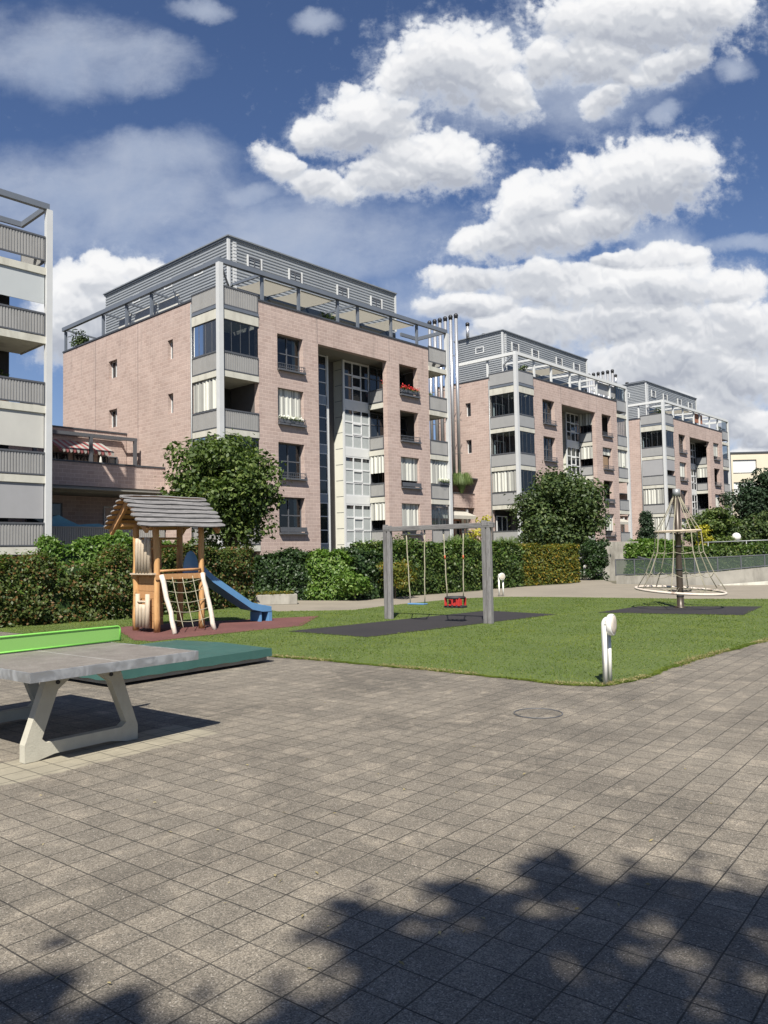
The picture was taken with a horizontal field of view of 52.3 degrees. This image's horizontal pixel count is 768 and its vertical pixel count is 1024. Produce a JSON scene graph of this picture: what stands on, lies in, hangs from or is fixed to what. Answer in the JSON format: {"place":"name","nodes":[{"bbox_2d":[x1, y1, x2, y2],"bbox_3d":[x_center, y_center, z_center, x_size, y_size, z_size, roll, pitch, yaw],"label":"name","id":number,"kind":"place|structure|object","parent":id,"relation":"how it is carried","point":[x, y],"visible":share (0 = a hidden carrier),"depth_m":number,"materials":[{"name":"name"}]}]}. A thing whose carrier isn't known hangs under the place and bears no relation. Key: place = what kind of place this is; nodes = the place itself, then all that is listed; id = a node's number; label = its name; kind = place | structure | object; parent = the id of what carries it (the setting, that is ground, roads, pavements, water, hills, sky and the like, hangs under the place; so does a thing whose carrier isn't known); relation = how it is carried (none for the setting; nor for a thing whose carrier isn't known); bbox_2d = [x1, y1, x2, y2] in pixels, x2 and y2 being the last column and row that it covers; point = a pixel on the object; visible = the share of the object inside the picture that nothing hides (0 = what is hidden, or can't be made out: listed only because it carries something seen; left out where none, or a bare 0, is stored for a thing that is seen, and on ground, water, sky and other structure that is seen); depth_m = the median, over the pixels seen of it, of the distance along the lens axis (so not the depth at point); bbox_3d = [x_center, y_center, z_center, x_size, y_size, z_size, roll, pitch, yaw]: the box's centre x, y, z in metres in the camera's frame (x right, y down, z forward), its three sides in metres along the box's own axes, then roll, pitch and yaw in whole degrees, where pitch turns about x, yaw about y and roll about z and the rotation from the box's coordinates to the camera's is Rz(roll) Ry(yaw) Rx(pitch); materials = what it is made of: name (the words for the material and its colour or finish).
{"place":"outdoors","nodes":[
{"label":"outdoors","id":0,"kind":"place"},
{"bbox_2d":[104,495,271,633],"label":"play tower","id":1,"kind":"structure","parent":0,"point":[155,514],"depth_m":17.17,"materials":[{"name":"brown wood"}]},
{"bbox_2d":[0,632,767,1023],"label":"paving","id":2,"kind":"structure","parent":0,"point":[154,838],"depth_m":4.23,"materials":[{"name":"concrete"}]},
{"bbox_2d":[0,625,198,763],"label":"table tennis","id":3,"kind":"object","parent":2,"relation":"on","point":[52,662],"visible":1,"depth_m":6.74,"materials":[{"name":"concrete"}]},
{"bbox_2d":[70,640,271,683],"bbox_3d":[-3.441,2.123,11.432,2.324,0.213,2.754,-3,-4,38],"label":"sandbox","id":4,"kind":"object","parent":2,"relation":"on","point":[212,655],"visible":0.38,"depth_m":11.12,"materials":[{"name":"plastic"}]},
{"bbox_2d":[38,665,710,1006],"bbox_3d":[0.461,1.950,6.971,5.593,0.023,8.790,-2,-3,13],"label":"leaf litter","id":5,"kind":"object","parent":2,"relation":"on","point":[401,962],"visible":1,"depth_m":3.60,"materials":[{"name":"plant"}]},
{"bbox_2d":[513,708,562,718],"bbox_3d":[1.517,1.973,7.707,0.480,0.009,0.480,-1,-3,0],"label":"manhole cover","id":6,"kind":"object","parent":2,"relation":"on","point":[540,713],"visible":1,"depth_m":7.69,"materials":[{"name":"concrete"}]},
{"bbox_2d":[0,596,767,686],"bbox_3d":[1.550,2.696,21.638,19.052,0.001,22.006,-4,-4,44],"label":"lawn","id":7,"kind":"structure","parent":0,"point":[542,662],"depth_m":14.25,"materials":[{"name":"green plant"}]},
{"bbox_2d":[0,549,51,627],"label":"hedge","id":8,"kind":"object","parent":7,"relation":"on","point":[16,598],"visible":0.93,"depth_m":18.86,"materials":[{"name":"green plant"}]},
{"bbox_2d":[13,542,132,624],"bbox_3d":[-7.901,1.910,20.558,3.504,2.302,2.141,1,-4,-39],"label":"hedge","id":9,"kind":"object","parent":7,"relation":"on","point":[101,589],"visible":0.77,"depth_m":20.06,"materials":[{"name":"green plant"}]},
{"bbox_2d":[34,530,183,567],"bbox_3d":[-7.889,1.787,22.762,4.405,2.651,1.945,1,-3,-29],"label":"hedge","id":10,"kind":"object","parent":7,"relation":"on","point":[81,549],"visible":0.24,"depth_m":21.93,"materials":[{"name":"green plant"}]},
{"bbox_2d":[130,539,257,614],"bbox_3d":[-5.760,1.946,23.611,1.798,2.285,4.715,-3,-3,30],"label":"hedge","id":11,"kind":"object","parent":7,"relation":"on","point":[229,566],"visible":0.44,"depth_m":23.76,"materials":[{"name":"green plant"}]},
{"bbox_2d":[121,616,317,640],"bbox_3d":[-3.239,2.573,17.688,5.076,0.001,4.021,0,-3,-26],"label":"red rubber surface","id":12,"kind":"object","parent":7,"relation":"on","point":[189,630],"visible":0.78,"depth_m":17.43,"materials":[{"name":"red rubber"}]},
{"bbox_2d":[293,611,554,636],"bbox_3d":[1.174,2.504,17.965,6.732,0.001,2.256,2,-4,-45],"label":"black rubber surface","id":13,"kind":"object","parent":7,"relation":"on","point":[402,626],"visible":0.8,"depth_m":17.44,"materials":[{"name":"rubber"}]},
{"bbox_2d":[383,520,494,623],"bbox_3d":[1.235,1.377,18.261,3.105,2.300,0.477,-3,-4,38],"label":"swing set","id":14,"kind":"object","parent":13,"relation":"on","point":[486,526],"visible":1,"depth_m":17.93,"materials":[{"name":"grey wood"}]},
{"bbox_2d":[601,614,616,683],"bbox_3d":[2.694,1.622,9.335,0.141,0.830,0.260,-3,-4,32],"label":"bollard lamp","id":15,"kind":"object","parent":7,"relation":"on","point":[608,626],"visible":0.99,"depth_m":9.27,"materials":[{"name":"white metal"}]},
{"bbox_2d":[602,606,761,614],"bbox_3d":[7.723,2.504,20.290,3.680,0.001,3.013,-3,-3,27],"label":"black rubber surface","id":16,"kind":"object","parent":7,"relation":"on","point":[729,610],"visible":1,"depth_m":20.01,"materials":[{"name":"rubber"}]},
{"bbox_2d":[634,489,727,607],"bbox_3d":[7.869,0.951,20.921,2.326,3.180,2.326,-1,-3,0],"label":"rope pyramid","id":17,"kind":"object","parent":16,"relation":"on","point":[679,593],"visible":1,"depth_m":20.84,"materials":[{"name":"beige fabric"}]},
{"bbox_2d":[0,0,767,453],"label":"sky","id":18,"kind":"structure","parent":0,"point":[588,179],"materials":[{"name":"blue"}]},
{"bbox_2d":[248,573,580,600],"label":"terrain","id":19,"kind":"structure","parent":0,"point":[441,593],"depth_m":30.63,"materials":[{"name":"green plant"}]},
{"bbox_2d":[252,547,311,599],"bbox_3d":[-3.565,2.264,28.525,2.410,2.042,1.896,-2,-3,13],"label":"hedge","id":20,"kind":"object","parent":19,"relation":"on","point":[285,570],"visible":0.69,"depth_m":27.90,"materials":[{"name":"green plant"}]},
{"bbox_2d":[304,547,358,600],"bbox_3d":[-1.759,2.238,28.142,2.052,2.046,1.899,-2,-3,16],"label":"hedge","id":21,"kind":"object","parent":19,"relation":"on","point":[324,564],"visible":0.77,"depth_m":27.51,"materials":[{"name":"green plant"}]},
{"bbox_2d":[331,569,373,600],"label":"laurel bush","id":22,"kind":"object","parent":19,"relation":"on","point":[361,585],"visible":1,"depth_m":26.72,"materials":[{"name":"green plant"}]},
{"bbox_2d":[333,546,383,599],"bbox_3d":[-0.902,2.262,28.339,1.850,2.134,1.804,1,-4,-34],"label":"hedge","id":23,"kind":"object","parent":19,"relation":"on","point":[364,563],"visible":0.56,"depth_m":27.85,"materials":[{"name":"green plant"}]},
{"bbox_2d":[375,558,417,598],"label":"laurel bush","id":24,"kind":"object","parent":19,"relation":"on","point":[400,573],"visible":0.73,"depth_m":27.27,"materials":[{"name":"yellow plant"}]},
{"bbox_2d":[380,532,430,580],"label":"laurel bush","id":25,"kind":"object","parent":19,"relation":"on","point":[403,542],"visible":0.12,"depth_m":29.68,"materials":[{"name":"green plant"}]},
{"bbox_2d":[348,537,525,597],"bbox_3d":[2.452,2.212,32.196,2.184,2.470,9.873,-4,-4,43],"label":"hedge","id":26,"kind":"object","parent":19,"relation":"on","point":[508,561],"visible":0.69,"depth_m":31.34,"materials":[{"name":"green plant"}]},
{"bbox_2d":[442,533,475,540],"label":"tall grass","id":27,"kind":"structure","parent":26,"relation":"on","point":[455,538],"depth_m":33.35,"materials":[{"name":"green plant"}]},
{"bbox_2d":[496,536,522,545],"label":"tall grass","id":28,"kind":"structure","parent":26,"relation":"on","point":[509,539],"depth_m":35.45,"materials":[{"name":"green plant"}]},
{"bbox_2d":[506,542,580,585],"bbox_3d":[7.064,2.460,37.305,5.691,2.189,2.002,2,-4,-42],"label":"hedge","id":29,"kind":"object","parent":19,"relation":"on","point":[547,564],"visible":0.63,"depth_m":37.01,"materials":[{"name":"yellow plant"}]},
{"bbox_2d":[504,461,615,560],"bbox_3d":[10.223,0.923,46.280,6.588,7.988,7.106,-1,-3,0],"label":"maple tree","id":30,"kind":"object","parent":19,"relation":"on","point":[561,507],"visible":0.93,"depth_m":44.55,"materials":[{"name":"green plant"}]},
{"bbox_2d":[577,538,611,580],"bbox_3d":[11.026,2.586,41.433,2.112,2.481,1.938,-1,-3,0],"label":"conifer","id":31,"kind":"object","parent":19,"relation":"on","point":[595,556],"visible":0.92,"depth_m":41.03,"materials":[{"name":"green plant"}]},
{"bbox_2d":[589,541,637,580],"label":"concrete wall","id":32,"kind":"structure","parent":19,"relation":"on","point":[614,551],"depth_m":47.23,"materials":[{"name":"beige concrete"}]},
{"bbox_2d":[623,537,686,575],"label":"hedge","id":33,"kind":"object","parent":19,"relation":"on","point":[644,547],"visible":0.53,"depth_m":47.06,"materials":[{"name":"green plant"}]},
{"bbox_2d":[684,541,767,571],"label":"hedge","id":34,"kind":"object","parent":19,"relation":"on","point":[752,548],"visible":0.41,"depth_m":50.80,"materials":[{"name":"green plant"}]},
{"bbox_2d":[267,576,767,610],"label":"path","id":35,"kind":"structure","parent":0,"point":[589,587],"depth_m":28.07,"materials":[{"name":"concrete"}]},
{"bbox_2d":[251,590,296,604],"bbox_3d":[-3.618,2.774,25.618,1.529,0.453,0.558,-1,-3,-10],"label":"stone planter","id":36,"kind":"object","parent":35,"relation":"on","point":[275,598],"visible":0.92,"depth_m":25.41,"materials":[{"name":"concrete"}]},
{"bbox_2d":[498,573,504,595],"bbox_3d":[4.187,2.557,27.866,0.260,0.830,0.141,1,-3,-28],"label":"bollard lamp","id":37,"kind":"object","parent":35,"relation":"on","point":[501,576],"visible":1,"depth_m":27.84,"materials":[{"name":"white metal"}]},
{"bbox_2d":[616,567,767,584],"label":"retaining wall","id":38,"kind":"structure","parent":35,"relation":"on","point":[760,574],"depth_m":33.64,"materials":[{"name":"concrete"}]},
{"bbox_2d":[615,554,767,575],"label":"fence","id":39,"kind":"object","parent":38,"relation":"on","point":[634,567],"visible":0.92,"depth_m":33.98,"materials":[{"name":"grey metal"}]},
{"bbox_2d":[721,581,767,584],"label":"wall","id":40,"kind":"structure","parent":35,"relation":"on","point":[758,583],"depth_m":32.59,"materials":[{"name":"beige concrete"}]},
{"label":"ground","id":41,"kind":"structure","parent":0,"visible":0},
{"bbox_2d":[0,188,52,573],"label":"apartment building","id":42,"kind":"structure","parent":41,"relation":"on","point":[26,421],"depth_m":31.30,"materials":[{"name":"white concrete"}]},
{"bbox_2d":[8,425,168,566],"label":"link wing","id":43,"kind":"structure","parent":41,"relation":"on","point":[88,487],"depth_m":39.64,"materials":[{"name":"pink brick"}]},
{"bbox_2d":[25,503,62,521],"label":"window","id":44,"kind":"structure","parent":43,"relation":"in","point":[57,508],"depth_m":38.67,"materials":[{"name":"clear glass"}]},
{"bbox_2d":[52,451,68,459],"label":"window","id":45,"kind":"structure","parent":43,"relation":"in","point":[55,455],"depth_m":40.91,"materials":[{"name":"black glass"}]},
{"bbox_2d":[42,515,103,526],"bbox_3d":[-14.870,0.943,37.920,0.600,1.600,3.100,-4,-4,42],"label":"water slide","id":46,"kind":"object","parent":43,"relation":"on","point":[58,520],"visible":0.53,"depth_m":37.19,"materials":[{"name":"blue plastic"}]},
{"bbox_2d":[73,453,93,461],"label":"window","id":47,"kind":"structure","parent":43,"relation":"in","point":[79,457],"depth_m":41.78,"materials":[{"name":"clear glass"}]},
{"bbox_2d":[98,455,117,463],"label":"window","id":48,"kind":"structure","parent":43,"relation":"in","point":[105,459],"depth_m":42.88,"materials":[{"name":"black glass"}]},
{"bbox_2d":[103,506,118,525],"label":"window","id":49,"kind":"structure","parent":43,"relation":"in","point":[107,510],"depth_m":40.66,"materials":[{"name":"black glass"}]},
{"bbox_2d":[155,429,290,549],"bbox_3d":[-6.371,0.369,30.890,5.420,8.110,5.386,2,-4,-45],"label":"maple tree","id":50,"kind":"object","parent":41,"relation":"on","point":[234,491],"visible":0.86,"depth_m":29.91,"materials":[{"name":"green plant"}]},
{"bbox_2d":[62,234,452,593],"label":"apartment building","id":51,"kind":"structure","parent":41,"relation":"on","point":[191,345],"depth_m":44.32,"materials":[{"name":"pink brick"}]},
{"bbox_2d":[69,329,89,346],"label":"terrace shrub","id":52,"kind":"object","parent":51,"relation":"on","point":[81,339],"visible":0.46,"depth_m":48.69,"materials":[{"name":"green plant"}]},
{"bbox_2d":[112,361,116,377],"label":"window","id":53,"kind":"structure","parent":51,"relation":"in","point":[114,364],"depth_m":45.46,"materials":[{"name":"white glass"}]},
{"bbox_2d":[112,410,116,426],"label":"window","id":54,"kind":"structure","parent":51,"relation":"in","point":[114,413],"depth_m":45.32,"materials":[{"name":"white glass"}]},
{"bbox_2d":[278,414,304,424],"bbox_3d":[-4.846,-4.929,41.130,0.535,0.490,1.650,-4,-4,42],"label":"flower box","id":55,"kind":"object","parent":51,"relation":"attached to","point":[290,420],"visible":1,"depth_m":41.05,"materials":[{"name":"white plant"}]},
{"bbox_2d":[277,335,305,374],"bbox_3d":[-5.075,-8.363,41.554,0.730,1.940,1.860,-4,-4,42],"label":"window","id":56,"kind":"structure","parent":51,"relation":"in","point":[293,356],"depth_m":41.69,"materials":[{"name":"grey metal"}]},
{"bbox_2d":[278,389,306,427],"bbox_3d":[-4.956,-5.522,41.345,0.550,1.940,1.860,-4,-4,42],"label":"window","id":57,"kind":"structure","parent":51,"relation":"in","point":[289,402],"depth_m":41.42,"materials":[{"name":"white fabric"}]},
{"bbox_2d":[278,443,307,480],"bbox_3d":[-4.970,-2.672,41.258,0.730,1.940,1.860,-4,-4,42],"label":"window","id":58,"kind":"structure","parent":51,"relation":"in","point":[296,476],"depth_m":41.40,"materials":[{"name":"grey metal"}]},
{"bbox_2d":[279,498,308,533],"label":"window","id":59,"kind":"structure","parent":51,"relation":"in","point":[284,530],"depth_m":41.22,"materials":[{"name":"grey metal"}]},
{"bbox_2d":[318,354,326,396],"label":"stair window","id":60,"kind":"structure","parent":51,"relation":"in","point":[322,382],"depth_m":45.32,"materials":[{"name":"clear glass"}]},
{"bbox_2d":[319,395,326,444],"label":"stair window","id":61,"kind":"structure","parent":51,"relation":"in","point":[322,399],"depth_m":45.18,"materials":[{"name":"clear glass"}]},
{"bbox_2d":[319,444,327,494],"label":"stair window","id":62,"kind":"structure","parent":51,"relation":"in","point":[323,454],"depth_m":45.03,"materials":[{"name":"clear glass"}]},
{"bbox_2d":[320,494,328,543],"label":"stair window","id":63,"kind":"structure","parent":51,"relation":"in","point":[324,518],"depth_m":44.88,"materials":[{"name":"black glass"}]},
{"bbox_2d":[344,360,368,403],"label":"stair window","id":64,"kind":"structure","parent":51,"relation":"in","point":[356,375],"depth_m":47.38,"materials":[{"name":"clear glass"}]},
{"bbox_2d":[344,400,369,450],"bbox_3d":[-1.630,-5.253,47.225,0.090,2.849,2.210,-4,-4,42],"label":"stair window","id":65,"kind":"structure","parent":51,"relation":"in","point":[357,415],"depth_m":47.23,"materials":[{"name":"white glass"}]},
{"bbox_2d":[345,448,370,496],"bbox_3d":[-1.577,-2.407,47.077,0.090,2.849,2.210,-4,-4,42],"label":"stair window","id":66,"kind":"structure","parent":51,"relation":"in","point":[357,461],"depth_m":47.08,"materials":[{"name":"white glass"}]},
{"bbox_2d":[346,496,371,543],"bbox_3d":[-1.524,0.439,46.929,0.090,2.849,2.210,-4,-4,42],"label":"stair window","id":67,"kind":"structure","parent":51,"relation":"in","point":[358,508],"depth_m":46.92,"materials":[{"name":"white glass"}]},
{"bbox_2d":[369,367,405,403],"bbox_3d":[0.248,-7.835,49.475,0.070,2.270,3.410,-4,-4,42],"label":"loggia window","id":68,"kind":"structure","parent":51,"relation":"in","point":[375,374],"depth_m":48.80,"materials":[{"name":"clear glass"}]},
{"bbox_2d":[370,412,406,449],"bbox_3d":[0.300,-4.989,49.327,0.070,2.270,3.410,-4,-4,42],"label":"loggia window","id":69,"kind":"structure","parent":51,"relation":"in","point":[376,420],"depth_m":48.75,"materials":[{"name":"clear glass"}]},
{"bbox_2d":[371,473,407,486],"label":"loggia window","id":70,"kind":"structure","parent":51,"relation":"in","point":[376,477],"depth_m":48.49,"materials":[{"name":"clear glass"}]},
{"bbox_2d":[372,520,408,533],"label":"loggia window","id":71,"kind":"structure","parent":51,"relation":"in","point":[377,524],"depth_m":48.23,"materials":[{"name":"black glass"}]},
{"bbox_2d":[400,383,419,394],"bbox_3d":[1.600,-7.659,48.402,1.706,0.558,0.593,2,-4,-45],"label":"flower box","id":72,"kind":"object","parent":51,"relation":"attached to","point":[409,390],"visible":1,"depth_m":48.25,"materials":[{"name":"red plant"}]},
{"bbox_2d":[438,477,450,484],"bbox_3d":[3.888,-2.063,50.536,0.522,0.520,0.969,-4,-4,42],"label":"flower box","id":73,"kind":"object","parent":51,"relation":"attached to","point":[445,481],"visible":1,"depth_m":50.40,"materials":[{"name":"white plant"}]},
{"bbox_2d":[431,477,477,538],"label":"link wing","id":74,"kind":"structure","parent":41,"relation":"on","point":[460,501],"depth_m":58.02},
{"bbox_2d":[427,313,462,476],"bbox_3d":[4.627,-8.782,59.893,3.041,12.480,0.570,-4,-4,42],"label":"flue stack","id":75,"kind":"object","parent":74,"relation":"on","point":[452,388],"visible":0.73,"depth_m":59.23,"materials":[{"name":"silver metal"}]},
{"bbox_2d":[432,519,461,538],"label":"window","id":76,"kind":"structure","parent":74,"relation":"in","point":[455,531],"depth_m":58.40,"materials":[{"name":"glass"}]},
{"bbox_2d":[452,472,473,492],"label":"hanging plant","id":77,"kind":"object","parent":74,"relation":"on","point":[463,481],"depth_m":57.79,"materials":[{"name":"green plant"}]},
{"bbox_2d":[465,515,491,541],"bbox_3d":[7.135,2.286,57.135,1.966,4.298,1.883,2,-4,-44],"label":"young tree","id":78,"kind":"object","parent":41,"relation":"on","point":[475,531],"visible":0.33,"depth_m":57.23,"materials":[{"name":"yellow plant"}]},
{"bbox_2d":[438,322,632,559],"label":"apartment building","id":79,"kind":"structure","parent":41,"relation":"on","point":[517,426],"depth_m":61.11,"materials":[{"name":"pink brick"}]},
{"bbox_2d":[542,400,556,426],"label":"window","id":80,"kind":"structure","parent":79,"relation":"in","point":[545,413],"depth_m":60.71,"materials":[{"name":"grey metal"}]},
{"bbox_2d":[543,437,558,462],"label":"window","id":81,"kind":"structure","parent":79,"relation":"in","point":[549,460],"depth_m":60.51,"materials":[{"name":"grey metal"}]},
{"bbox_2d":[566,412,579,442],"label":"stair window","id":82,"kind":"structure","parent":79,"relation":"in","point":[572,419],"depth_m":66.42,"materials":[{"name":"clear glass"}]},
{"bbox_2d":[567,441,580,474],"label":"stair window","id":83,"kind":"structure","parent":79,"relation":"in","point":[573,448],"depth_m":66.27,"materials":[{"name":"white glass"}]},
{"bbox_2d":[579,423,591,442],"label":"loggia window","id":84,"kind":"structure","parent":79,"relation":"in","point":[588,428],"depth_m":68.03,"materials":[{"name":"black glass"}]},
{"bbox_2d":[580,454,593,475],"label":"loggia window","id":85,"kind":"structure","parent":79,"relation":"in","point":[583,462],"depth_m":67.90,"materials":[{"name":"black glass"}]},
{"bbox_2d":[619,493,627,531],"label":"link wing","id":86,"kind":"structure","parent":41,"relation":"on","point":[623,521],"depth_m":78.41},
{"bbox_2d":[588,369,613,397],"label":"flue stack","id":87,"kind":"object","parent":86,"relation":"on","point":[607,376],"visible":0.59,"depth_m":79.11,"materials":[{"name":"silver metal"}]},
{"bbox_2d":[633,510,657,540],"bbox_3d":[20.056,2.469,59.848,2.161,5.350,2.642,-1,-3,0],"label":"conifer","id":88,"kind":"object","parent":41,"relation":"on","point":[647,528],"visible":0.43,"depth_m":59.77,"materials":[{"name":"green plant"}]},
{"bbox_2d":[605,374,732,546],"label":"apartment building","id":89,"kind":"structure","parent":41,"relation":"on","point":[675,446],"depth_m":80.16,"materials":[{"name":"pink brick"}]},
{"bbox_2d":[680,463,688,481],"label":"window","id":90,"kind":"structure","parent":89,"relation":"in","point":[682,470],"depth_m":80.22,"materials":[{"name":"white fabric"}]},
{"bbox_2d":[690,442,695,464],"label":"stair window","id":91,"kind":"structure","parent":89,"relation":"in","point":[692,445],"depth_m":86.33,"materials":[{"name":"grey glass"}]},
{"bbox_2d":[691,464,696,490],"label":"stair window","id":92,"kind":"structure","parent":89,"relation":"in","point":[693,467],"depth_m":86.19,"materials":[{"name":"white glass"}]},
{"bbox_2d":[692,490,697,515],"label":"stair window","id":93,"kind":"structure","parent":89,"relation":"in","point":[694,493],"depth_m":86.04,"materials":[{"name":"white glass"}]},
{"bbox_2d":[695,444,706,464],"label":"loggia window","id":94,"kind":"structure","parent":89,"relation":"in","point":[700,450],"depth_m":88.12,"materials":[{"name":"black glass"}]},
{"bbox_2d":[696,469,707,490],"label":"loggia window","id":95,"kind":"structure","parent":89,"relation":"in","point":[704,479],"depth_m":88.10,"materials":[{"name":"black glass"}]},
{"bbox_2d":[697,495,708,508],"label":"loggia window","id":96,"kind":"structure","parent":89,"relation":"in","point":[702,501],"depth_m":87.82,"materials":[{"name":"black glass"}]},
{"bbox_2d":[695,524,713,544],"bbox_3d":[24.530,2.357,59.991,1.549,3.011,1.321,-3,-4,39],"label":"young tree","id":97,"kind":"object","parent":41,"relation":"on","point":[705,532],"visible":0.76,"depth_m":59.84,"materials":[{"name":"yellow plant"}]},
{"bbox_2d":[682,504,745,546],"bbox_3d":[25.826,2.344,61.864,4.440,6.192,4.814,-1,-3,0],"label":"maple tree","id":98,"kind":"object","parent":41,"relation":"on","point":[719,521],"visible":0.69,"depth_m":60.98,"materials":[{"name":"green plant"}]},
{"bbox_2d":[704,540,767,545],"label":"pipe railing","id":99,"kind":"object","parent":41,"relation":"on","point":[734,541],"visible":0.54,"depth_m":54.03,"materials":[{"name":"metal"}]},
{"bbox_2d":[732,533,740,542],"bbox_3d":[27.012,3.118,59.893,0.680,3.190,0.670,-1,-3,0],"label":"globe lamp","id":100,"kind":"object","parent":41,"relation":"on","point":[737,536],"visible":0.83,"depth_m":59.71,"materials":[{"name":"glass"}]},
{"bbox_2d":[717,467,767,522],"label":"maple tree","id":101,"kind":"object","parent":41,"relation":"on","point":[750,498],"visible":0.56,"depth_m":77.10,"materials":[{"name":"green plant"}]},
{"bbox_2d":[723,451,767,520],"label":"yellow house","id":102,"kind":"structure","parent":41,"relation":"on","point":[744,465],"depth_m":110.41,"materials":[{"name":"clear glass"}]},
{"bbox_2d":[733,460,755,473],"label":"window","id":103,"kind":"structure","parent":102,"relation":"in","point":[739,466],"depth_m":110.53,"materials":[{"name":"white glass"}]},
{"bbox_2d":[727,510,767,545],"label":"maple tree","id":104,"kind":"object","parent":41,"relation":"on","point":[756,528],"visible":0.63,"depth_m":70.85,"materials":[{"name":"green plant"}]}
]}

